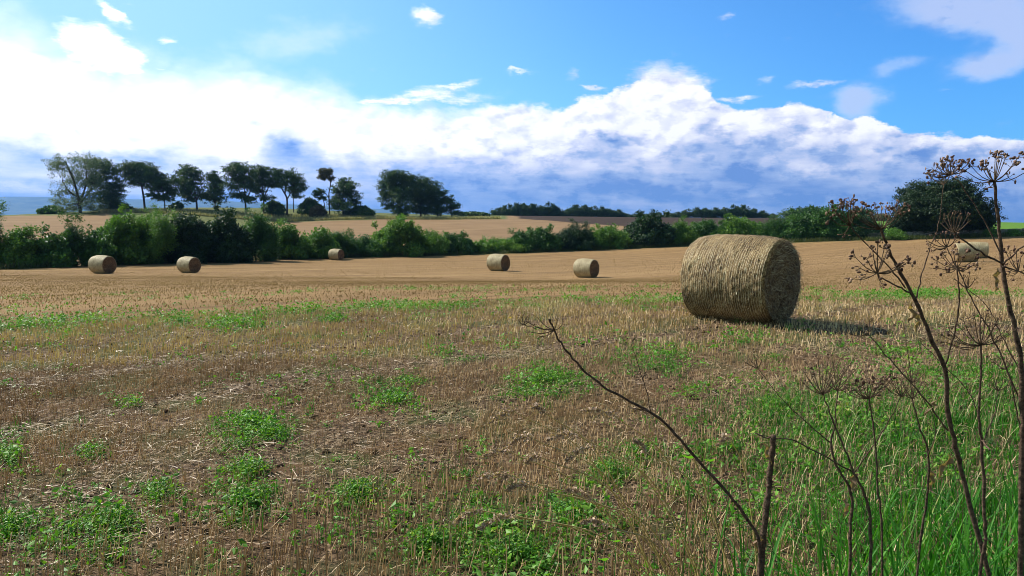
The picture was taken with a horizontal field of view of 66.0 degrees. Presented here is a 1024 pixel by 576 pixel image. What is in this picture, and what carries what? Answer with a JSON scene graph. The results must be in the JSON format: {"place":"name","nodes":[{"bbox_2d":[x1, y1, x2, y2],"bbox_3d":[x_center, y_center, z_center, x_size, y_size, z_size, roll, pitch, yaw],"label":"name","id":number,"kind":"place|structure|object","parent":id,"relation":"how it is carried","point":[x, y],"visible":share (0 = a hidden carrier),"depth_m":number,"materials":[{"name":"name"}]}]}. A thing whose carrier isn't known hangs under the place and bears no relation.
{"place":"outdoors","nodes":[
{"label":"outdoors","id":0,"kind":"place"},
{"bbox_2d":[0,197,450,214],"bbox_3d":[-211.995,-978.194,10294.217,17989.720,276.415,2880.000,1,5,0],"label":"hills","id":1,"kind":"structure","parent":0,"point":[24,205],"depth_m":9920.71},
{"bbox_2d":[0,208,1023,575],"bbox_3d":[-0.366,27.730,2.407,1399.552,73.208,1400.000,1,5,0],"label":"field ground","id":2,"kind":"structure","parent":0,"point":[492,228],"depth_m":7.71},
{"bbox_2d":[0,223,41,267],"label":"hedge shrub","id":3,"kind":"object","parent":2,"relation":"on","point":[15,247],"visible":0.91,"depth_m":63.59,"materials":[{"name":"green plant"}]},
{"bbox_2d":[23,221,78,267],"bbox_3d":[-38.079,-3.251,65.225,4.694,4.467,4.080,1,5,0],"label":"hedge shrub","id":4,"kind":"object","parent":2,"relation":"on","point":[54,252],"visible":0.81,"depth_m":64.61,"materials":[{"name":"green plant"}]},
{"bbox_2d":[36,204,67,213],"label":"bush","id":5,"kind":"object","parent":2,"relation":"on","point":[45,209],"visible":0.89,"depth_m":212.87,"materials":[{"name":"green plant"}]},
{"bbox_2d":[57,209,88,261],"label":"hedge shrub","id":6,"kind":"object","parent":2,"relation":"on","point":[73,227],"visible":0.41,"depth_m":66.14,"materials":[{"name":"green plant"}]},
{"bbox_2d":[40,150,110,213],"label":"willow tree","id":7,"kind":"object","parent":2,"relation":"on","point":[81,202],"visible":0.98,"depth_m":211.66,"materials":[{"name":"green plant"}]},
{"bbox_2d":[72,224,121,265],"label":"hedge shrub","id":8,"kind":"object","parent":2,"relation":"on","point":[93,243],"visible":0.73,"depth_m":66.56,"materials":[{"name":"green plant"}]},
{"bbox_2d":[88,255,116,273],"bbox_3d":[-27.077,-1.554,52.093,1.453,1.246,1.278,3,5,22],"label":"straw bale","id":9,"kind":"object","parent":2,"relation":"on","point":[100,264],"visible":0.98,"depth_m":51.69,"materials":[{"name":"beige"}]},
{"bbox_2d":[78,155,130,209],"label":"broadleaf tree","id":10,"kind":"object","parent":2,"relation":"on","point":[114,196],"visible":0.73,"depth_m":217.72,"materials":[{"name":"green plant"}]},
{"bbox_2d":[88,203,147,264],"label":"hedge shrub","id":11,"kind":"object","parent":2,"relation":"on","point":[124,238],"visible":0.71,"depth_m":69.38,"materials":[{"name":"green plant"}]},
{"bbox_2d":[111,159,162,207],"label":"broadleaf tree","id":12,"kind":"object","parent":2,"relation":"on","point":[137,173],"visible":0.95,"depth_m":221.74,"materials":[{"name":"green plant"}]},
{"bbox_2d":[123,202,179,263],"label":"hedge shrub","id":13,"kind":"object","parent":2,"relation":"on","point":[154,233],"visible":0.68,"depth_m":71.52,"materials":[{"name":"green plant"}]},
{"bbox_2d":[143,173,178,207],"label":"layered tree","id":14,"kind":"object","parent":2,"relation":"on","point":[159,183],"visible":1,"depth_m":222.03,"materials":[{"name":"green plant"}]},
{"bbox_2d":[177,256,200,272],"bbox_3d":[-23.204,-1.668,56.596,1.409,1.208,1.239,3,6,28],"label":"straw bale","id":15,"kind":"object","parent":2,"relation":"on","point":[186,264],"visible":0.97,"depth_m":56.20,"materials":[{"name":"beige"}]},
{"bbox_2d":[165,163,213,208],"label":"broadleaf tree","id":16,"kind":"object","parent":2,"relation":"on","point":[190,189],"visible":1,"depth_m":222.30,"materials":[{"name":"green plant"}]},
{"bbox_2d":[160,202,219,263],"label":"hedge shrub","id":17,"kind":"object","parent":2,"relation":"on","point":[194,237],"visible":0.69,"depth_m":74.14,"materials":[{"name":"green plant"}]},
{"bbox_2d":[202,170,229,207],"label":"broadleaf tree","id":18,"kind":"object","parent":2,"relation":"on","point":[214,179],"visible":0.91,"depth_m":225.87,"materials":[{"name":"green plant"}]},
{"bbox_2d":[201,202,258,262],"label":"hedge shrub","id":19,"kind":"object","parent":2,"relation":"on","point":[232,244],"visible":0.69,"depth_m":77.11,"materials":[{"name":"green plant"}]},
{"bbox_2d":[218,161,262,212],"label":"broadleaf tree","id":20,"kind":"object","parent":2,"relation":"on","point":[241,179],"visible":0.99,"depth_m":222.69,"materials":[{"name":"green plant"}]},
{"bbox_2d":[240,201,282,261],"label":"hedge shrub","id":21,"kind":"object","parent":2,"relation":"on","point":[264,235],"visible":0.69,"depth_m":81.48,"materials":[{"name":"green plant"}]},
{"bbox_2d":[250,163,277,213],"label":"broadleaf tree","id":22,"kind":"object","parent":2,"relation":"on","point":[264,174],"visible":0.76,"depth_m":226.27,"materials":[{"name":"green plant"}]},
{"bbox_2d":[262,201,285,214],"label":"bush","id":23,"kind":"object","parent":2,"relation":"on","point":[276,207],"visible":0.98,"depth_m":229.11,"materials":[{"name":"green plant"}]},
{"bbox_2d":[264,167,309,214],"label":"broadleaf tree","id":24,"kind":"object","parent":2,"relation":"on","point":[281,181],"visible":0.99,"depth_m":228.65,"materials":[{"name":"green plant"}]},
{"bbox_2d":[273,218,313,259],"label":"hedge shrub","id":25,"kind":"object","parent":2,"relation":"on","point":[294,244],"visible":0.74,"depth_m":86.56,"materials":[{"name":"green plant"}]},
{"bbox_2d":[100,207,500,220],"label":"bank grass","id":26,"kind":"structure","parent":2,"relation":"on","point":[303,217],"depth_m":222.02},
{"bbox_2d":[296,197,323,214],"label":"bush","id":27,"kind":"object","parent":2,"relation":"on","point":[306,205],"visible":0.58,"depth_m":230.70,"materials":[{"name":"green plant"}]},
{"bbox_2d":[309,205,327,217],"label":"bush","id":28,"kind":"object","parent":2,"relation":"on","point":[317,210],"visible":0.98,"depth_m":225.53,"materials":[{"name":"green plant"}]},
{"bbox_2d":[311,187,326,207],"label":"broadleaf tree","id":29,"kind":"object","parent":2,"relation":"on","point":[317,192],"visible":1,"depth_m":227.98,"materials":[{"name":"green plant"}]},
{"bbox_2d":[302,225,341,258],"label":"hedge shrub","id":30,"kind":"object","parent":2,"relation":"on","point":[322,243],"visible":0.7,"depth_m":89.12,"materials":[{"name":"green plant"}]},
{"bbox_2d":[316,167,335,214],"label":"wind bent pine","id":31,"kind":"object","parent":2,"relation":"on","point":[324,174],"visible":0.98,"depth_m":230.00,"materials":[{"name":"green plant"}]},
{"bbox_2d":[328,249,343,259],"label":"straw bale","id":32,"kind":"object","parent":2,"relation":"on","point":[335,254],"visible":0.99,"depth_m":86.60,"materials":[{"name":"beige"}]},
{"bbox_2d":[319,227,362,257],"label":"hedge shrub","id":33,"kind":"object","parent":2,"relation":"on","point":[347,244],"visible":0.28,"depth_m":93.63,"materials":[{"name":"green plant"}]},
{"bbox_2d":[326,177,363,214],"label":"broadleaf tree","id":34,"kind":"object","parent":2,"relation":"on","point":[347,190],"visible":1,"depth_m":231.01,"materials":[{"name":"green plant"}]},
{"bbox_2d":[341,205,375,215],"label":"bush","id":35,"kind":"object","parent":2,"relation":"on","point":[364,210],"visible":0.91,"depth_m":230.63,"materials":[{"name":"green plant"}]},
{"bbox_2d":[350,234,387,256],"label":"hedge shrub","id":36,"kind":"object","parent":2,"relation":"on","point":[372,246],"visible":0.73,"depth_m":96.17,"materials":[{"name":"green plant"}]},
{"bbox_2d":[375,169,417,215],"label":"broadleaf tree","id":37,"kind":"object","parent":2,"relation":"on","point":[391,193],"visible":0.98,"depth_m":234.67,"materials":[{"name":"green plant"}]},
{"bbox_2d":[369,213,432,256],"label":"hedge shrub","id":38,"kind":"object","parent":2,"relation":"on","point":[394,235],"visible":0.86,"depth_m":98.77,"materials":[{"name":"green plant"}]},
{"bbox_2d":[0,285,838,575],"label":"weed cushions","id":39,"kind":"object","parent":2,"relation":"on","point":[428,538],"visible":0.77,"depth_m":4.25,"materials":[{"name":"green plant"}]},
{"bbox_2d":[402,174,440,216],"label":"broadleaf tree","id":40,"kind":"object","parent":2,"relation":"on","point":[421,189],"visible":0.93,"depth_m":238.19,"materials":[{"name":"green plant"}]},
{"bbox_2d":[422,228,450,254],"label":"hedge shrub","id":41,"kind":"object","parent":2,"relation":"on","point":[439,244],"visible":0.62,"depth_m":102.25,"materials":[{"name":"green plant"}]},
{"bbox_2d":[423,180,451,215],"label":"broadleaf tree","id":42,"kind":"object","parent":2,"relation":"on","point":[439,201],"visible":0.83,"depth_m":240.93,"materials":[{"name":"green plant"}]},
{"bbox_2d":[440,194,462,215],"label":"broadleaf tree","id":43,"kind":"object","parent":2,"relation":"on","point":[452,207],"visible":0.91,"depth_m":241.62,"materials":[{"name":"green plant"}]},
{"bbox_2d":[441,230,473,254],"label":"hedge shrub","id":44,"kind":"object","parent":2,"relation":"on","point":[460,243],"visible":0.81,"depth_m":104.19,"materials":[{"name":"green plant"}]},
{"bbox_2d":[471,239,496,253],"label":"hedge shrub","id":45,"kind":"object","parent":2,"relation":"on","point":[482,246],"visible":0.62,"depth_m":106.27,"materials":[{"name":"green plant"}]},
{"bbox_2d":[486,254,509,270],"bbox_3d":[-1.013,-1.903,58.558,1.511,1.295,1.328,4,6,36],"label":"straw bale","id":46,"kind":"object","parent":2,"relation":"on","point":[497,262],"visible":0.99,"depth_m":58.12,"materials":[{"name":"beige"}]},
{"bbox_2d":[482,234,526,252],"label":"hedge shrub","id":47,"kind":"object","parent":2,"relation":"on","point":[503,244],"visible":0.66,"depth_m":107.76,"materials":[{"name":"green plant"}]},
{"bbox_2d":[0,350,1019,575],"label":"stubble","id":48,"kind":"object","parent":2,"relation":"on","point":[159,389],"visible":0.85,"depth_m":5.16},
{"bbox_2d":[0,261,1023,324],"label":"stubble","id":49,"kind":"object","parent":2,"relation":"on","point":[557,281],"visible":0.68,"depth_m":26.51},
{"bbox_2d":[0,310,1023,575],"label":"grass tufts","id":50,"kind":"object","parent":2,"relation":"on","point":[442,480],"visible":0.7,"depth_m":5.77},
{"bbox_2d":[0,292,1023,358],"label":"loose straw","id":51,"kind":"object","parent":2,"relation":"on","point":[877,304],"visible":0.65,"depth_m":10.79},
{"bbox_2d":[0,236,1023,278],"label":"stubble","id":52,"kind":"object","parent":2,"relation":"on","point":[539,263],"visible":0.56,"depth_m":68.19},
{"bbox_2d":[0,231,1023,268],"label":"margin grass","id":53,"kind":"structure","parent":2,"relation":"on","point":[351,255],"depth_m":108.52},
{"bbox_2d":[0,282,1023,575],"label":"weeds","id":54,"kind":"object","parent":2,"relation":"on","point":[938,292],"visible":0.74,"depth_m":5.92,"materials":[{"name":"green plant"}]},
{"bbox_2d":[0,290,1023,368],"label":"stubble","id":55,"kind":"object","parent":2,"relation":"on","point":[1015,303],"visible":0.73,"depth_m":10.76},
{"bbox_2d":[0,343,1023,575],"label":"loose straw","id":56,"kind":"object","parent":2,"relation":"on","point":[320,381],"visible":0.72,"depth_m":5.90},
{"bbox_2d":[506,202,522,215],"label":"woodland tree","id":57,"kind":"object","parent":2,"relation":"on","point":[515,210],"visible":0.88,"depth_m":341.15,"materials":[{"name":"green plant"}]},
{"bbox_2d":[507,226,536,252],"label":"hedge shrub","id":58,"kind":"object","parent":2,"relation":"on","point":[522,238],"visible":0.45,"depth_m":109.01,"materials":[{"name":"green plant"}]},
{"bbox_2d":[525,223,564,251],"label":"hedge shrub","id":59,"kind":"object","parent":2,"relation":"on","point":[545,239],"visible":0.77,"depth_m":110.08,"materials":[{"name":"green plant"}]},
{"bbox_2d":[541,201,557,215],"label":"woodland tree","id":60,"kind":"object","parent":2,"relation":"on","point":[551,207],"visible":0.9,"depth_m":341.06,"materials":[{"name":"green plant"}]},
{"bbox_2d":[554,218,596,250],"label":"hedge shrub","id":61,"kind":"object","parent":2,"relation":"on","point":[576,237],"visible":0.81,"depth_m":111.67,"materials":[{"name":"green plant"}]},
{"bbox_2d":[573,258,599,277],"bbox_3d":[4.765,-1.278,50.575,1.453,1.245,1.277,5,6,40],"label":"straw bale","id":62,"kind":"object","parent":2,"relation":"on","point":[585,268],"visible":1,"depth_m":50.17,"materials":[{"name":"beige"}]},
{"bbox_2d":[590,223,633,249],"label":"hedge shrub","id":63,"kind":"object","parent":2,"relation":"on","point":[610,235],"visible":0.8,"depth_m":113.39,"materials":[{"name":"green plant"}]},
{"bbox_2d":[546,428,696,575],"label":"seeding grass","id":64,"kind":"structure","parent":2,"relation":"on","point":[558,435],"depth_m":1.81,"materials":[{"name":"plant"}]},
{"bbox_2d":[563,487,679,575],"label":"seeding grass","id":65,"kind":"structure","parent":2,"relation":"on","point":[586,495],"depth_m":1.68,"materials":[{"name":"plant"}]},
{"bbox_2d":[579,516,676,575],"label":"seeding grass","id":66,"kind":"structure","parent":2,"relation":"on","point":[590,520],"depth_m":1.61,"materials":[{"name":"plant"}]},
{"bbox_2d":[564,438,699,575],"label":"seeding grass","id":67,"kind":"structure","parent":2,"relation":"on","point":[581,450],"depth_m":1.79,"materials":[{"name":"plant"}]},
{"bbox_2d":[516,314,761,575],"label":"hogweed","id":68,"kind":"object","parent":2,"relation":"on","point":[716,480],"visible":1,"depth_m":1.77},
{"bbox_2d":[580,405,711,575],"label":"seeding grass","id":69,"kind":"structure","parent":2,"relation":"on","point":[606,412],"depth_m":1.85,"materials":[{"name":"plant"}]},
{"bbox_2d":[622,209,677,247],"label":"hedge shrub","id":70,"kind":"object","parent":2,"relation":"on","point":[645,230],"visible":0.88,"depth_m":115.37,"materials":[{"name":"green plant"}]},
{"bbox_2d":[630,405,728,575],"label":"seeding grass","id":71,"kind":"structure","parent":2,"relation":"on","point":[635,410],"depth_m":2.10,"materials":[{"name":"plant"}]},
{"bbox_2d":[632,437,731,575],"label":"seeding grass","id":72,"kind":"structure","parent":2,"relation":"on","point":[642,446],"depth_m":1.93,"materials":[{"name":"plant"}]},
{"bbox_2d":[672,215,702,244],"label":"hedge shrub","id":73,"kind":"object","parent":2,"relation":"on","point":[684,233],"visible":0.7,"depth_m":116.23,"materials":[{"name":"green plant"}]},
{"bbox_2d":[402,354,1018,572],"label":"dry grass","id":74,"kind":"structure","parent":2,"relation":"on","point":[819,400],"depth_m":5.36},
{"bbox_2d":[689,214,732,241],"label":"hedge shrub","id":75,"kind":"object","parent":2,"relation":"on","point":[709,227],"visible":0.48,"depth_m":117.13,"materials":[{"name":"green plant"}]},
{"bbox_2d":[714,431,756,572],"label":"seeding grass","id":76,"kind":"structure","parent":2,"relation":"on","point":[723,439],"depth_m":1.99,"materials":[{"name":"plant"}]},
{"bbox_2d":[677,234,804,325],"bbox_3d":[3.236,-0.145,11.174,1.458,1.243,1.275,6,7,44],"label":"straw bale","id":77,"kind":"object","parent":2,"relation":"on","point":[745,278],"visible":0.98,"depth_m":10.74,"materials":[{"name":"beige"}]},
{"bbox_2d":[715,213,766,235],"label":"hedge shrub","id":78,"kind":"object","parent":2,"relation":"on","point":[742,226],"visible":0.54,"depth_m":116.32,"materials":[{"name":"green plant"}]},
{"bbox_2d":[753,433,775,575],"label":"cut stalk","id":79,"kind":"object","parent":2,"relation":"on","point":[766,502],"visible":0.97,"depth_m":1.88,"materials":[{"name":"brown plant"}]},
{"bbox_2d":[746,214,787,238],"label":"hedge shrub","id":80,"kind":"object","parent":2,"relation":"on","point":[770,227],"visible":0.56,"depth_m":115.60,"materials":[{"name":"green plant"}]},
{"bbox_2d":[773,204,823,218],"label":"broadleaf tree","id":81,"kind":"object","parent":2,"relation":"on","point":[784,214],"visible":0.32,"depth_m":237.02,"materials":[{"name":"green plant"}]},
{"bbox_2d":[775,206,828,240],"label":"hedge shrub","id":82,"kind":"object","parent":2,"relation":"on","point":[795,224],"visible":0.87,"depth_m":114.09,"materials":[{"name":"green plant"}]},
{"bbox_2d":[630,430,1023,575],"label":"tall grass","id":83,"kind":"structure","parent":2,"relation":"on","point":[929,565],"depth_m":2.75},
{"bbox_2d":[743,354,919,575],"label":"hogweed","id":84,"kind":"object","parent":2,"relation":"on","point":[853,479],"visible":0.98,"depth_m":1.92,"materials":[{"name":"brown plant"}]},
{"bbox_2d":[652,366,1017,575],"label":"dry stems","id":85,"kind":"object","parent":2,"relation":"on","point":[822,513],"visible":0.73,"depth_m":2.94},
{"bbox_2d":[804,202,869,238],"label":"hedge shrub","id":86,"kind":"object","parent":2,"relation":"on","point":[831,229],"visible":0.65,"depth_m":113.11,"materials":[{"name":"green plant"}]},
{"bbox_2d":[848,210,885,238],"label":"hedge shrub","id":87,"kind":"object","parent":2,"relation":"on","point":[866,230],"visible":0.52,"depth_m":112.28,"materials":[{"name":"green plant"}]},
{"bbox_2d":[840,373,896,575],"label":"hogweed","id":88,"kind":"object","parent":2,"relation":"on","point":[863,382],"visible":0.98,"depth_m":1.89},
{"bbox_2d":[884,227,909,239],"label":"bush","id":89,"kind":"object","parent":2,"relation":"on","point":[895,233],"visible":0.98,"depth_m":109.16,"materials":[{"name":"green plant"}]},
{"bbox_2d":[825,161,990,575],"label":"hogweed","id":90,"kind":"object","parent":2,"relation":"on","point":[918,315],"visible":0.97,"depth_m":1.73,"materials":[{"name":"brown plant"}]},
{"bbox_2d":[892,321,935,575],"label":"hogweed","id":91,"kind":"object","parent":2,"relation":"on","point":[930,474],"visible":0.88,"depth_m":2.03,"materials":[{"name":"brown plant"}]},
{"bbox_2d":[864,232,1022,240],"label":"wall foot grass","id":92,"kind":"structure","parent":2,"relation":"on","point":[918,237],"depth_m":109.29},
{"bbox_2d":[882,175,1007,234],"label":"round tree","id":93,"kind":"object","parent":2,"relation":"on","point":[923,199],"visible":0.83,"depth_m":110.23,"materials":[{"name":"green plant"}]},
{"bbox_2d":[867,228,1023,237],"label":"stone wall","id":94,"kind":"structure","parent":2,"relation":"on","point":[938,232],"depth_m":111.09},
{"bbox_2d":[951,243,979,261],"bbox_3d":[28.729,-2.240,49.962,1.453,1.245,1.277,1,5,8],"label":"straw bale","id":95,"kind":"object","parent":2,"relation":"on","point":[969,256],"visible":0.76,"depth_m":49.50,"materials":[{"name":"beige"}]},
{"bbox_2d":[923,150,1023,575],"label":"hogweed","id":96,"kind":"object","parent":2,"relation":"on","point":[1020,366],"visible":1,"depth_m":1.64,"materials":[{"name":"brown plant"}]},
{"bbox_2d":[936,309,1018,575],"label":"hogweed","id":97,"kind":"object","parent":2,"relation":"on","point":[981,343],"visible":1,"depth_m":1.65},
{"bbox_2d":[968,242,988,257],"bbox_3d":[34.197,-2.782,57.939,1.453,1.246,1.278,3,5,20],"label":"straw bale","id":98,"kind":"object","parent":2,"relation":"on","point":[984,247],"visible":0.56,"depth_m":57.36,"materials":[{"name":"beige"}]},
{"bbox_2d":[986,353,1020,428],"bbox_3d":[1.288,0.809,1.997,0.392,1.320,0.062,-2,6,-26],"label":"hogweed","id":99,"kind":"object","parent":2,"relation":"on","point":[997,364],"visible":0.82,"depth_m":1.90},
{"bbox_2d":[0,306,1023,575],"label":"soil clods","id":100,"kind":"object","parent":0,"point":[206,530],"visible":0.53,"depth_m":7.13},
{"bbox_2d":[0,0,1023,222],"label":"sky","id":101,"kind":"structure","parent":0,"point":[771,106],"materials":[{"name":"blue"}]},
{"bbox_2d":[452,501,644,575],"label":"seeding grass","id":102,"kind":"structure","parent":0,"point":[473,510],"depth_m":1.56,"materials":[{"name":"plant"}]},
{"bbox_2d":[477,443,637,575],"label":"seeding grass","id":103,"kind":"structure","parent":0,"point":[495,451],"depth_m":1.71,"materials":[{"name":"plant"}]},
{"bbox_2d":[477,508,648,575],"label":"seeding grass","id":104,"kind":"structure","parent":0,"point":[491,521],"depth_m":1.56,"materials":[{"name":"plant"}]},
{"bbox_2d":[472,467,656,575],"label":"seeding grass","id":105,"kind":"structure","parent":0,"point":[495,474],"depth_m":1.66,"materials":[{"name":"plant"}]},
{"bbox_2d":[487,406,652,575],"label":"seeding grass","id":106,"kind":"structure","parent":0,"point":[507,411],"depth_m":1.85,"materials":[{"name":"plant"}]},
{"bbox_2d":[503,480,673,575],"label":"seeding grass","id":107,"kind":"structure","parent":0,"point":[519,485],"depth_m":1.68,"materials":[{"name":"plant"}]},
{"bbox_2d":[508,431,668,575],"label":"seeding grass","id":108,"kind":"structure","parent":0,"point":[515,438],"depth_m":1.79,"materials":[{"name":"plant"}]},
{"bbox_2d":[529,402,648,574],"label":"seeding grass","id":109,"kind":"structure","parent":0,"point":[540,409],"depth_m":1.96,"materials":[{"name":"plant"}]},
{"bbox_2d":[524,452,667,575],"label":"seeding grass","id":110,"kind":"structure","parent":0,"point":[535,456],"depth_m":1.78,"materials":[{"name":"plant"}]},
{"bbox_2d":[640,351,1020,575],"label":"verge grass","id":111,"kind":"structure","parent":0,"point":[1015,429],"depth_m":5.05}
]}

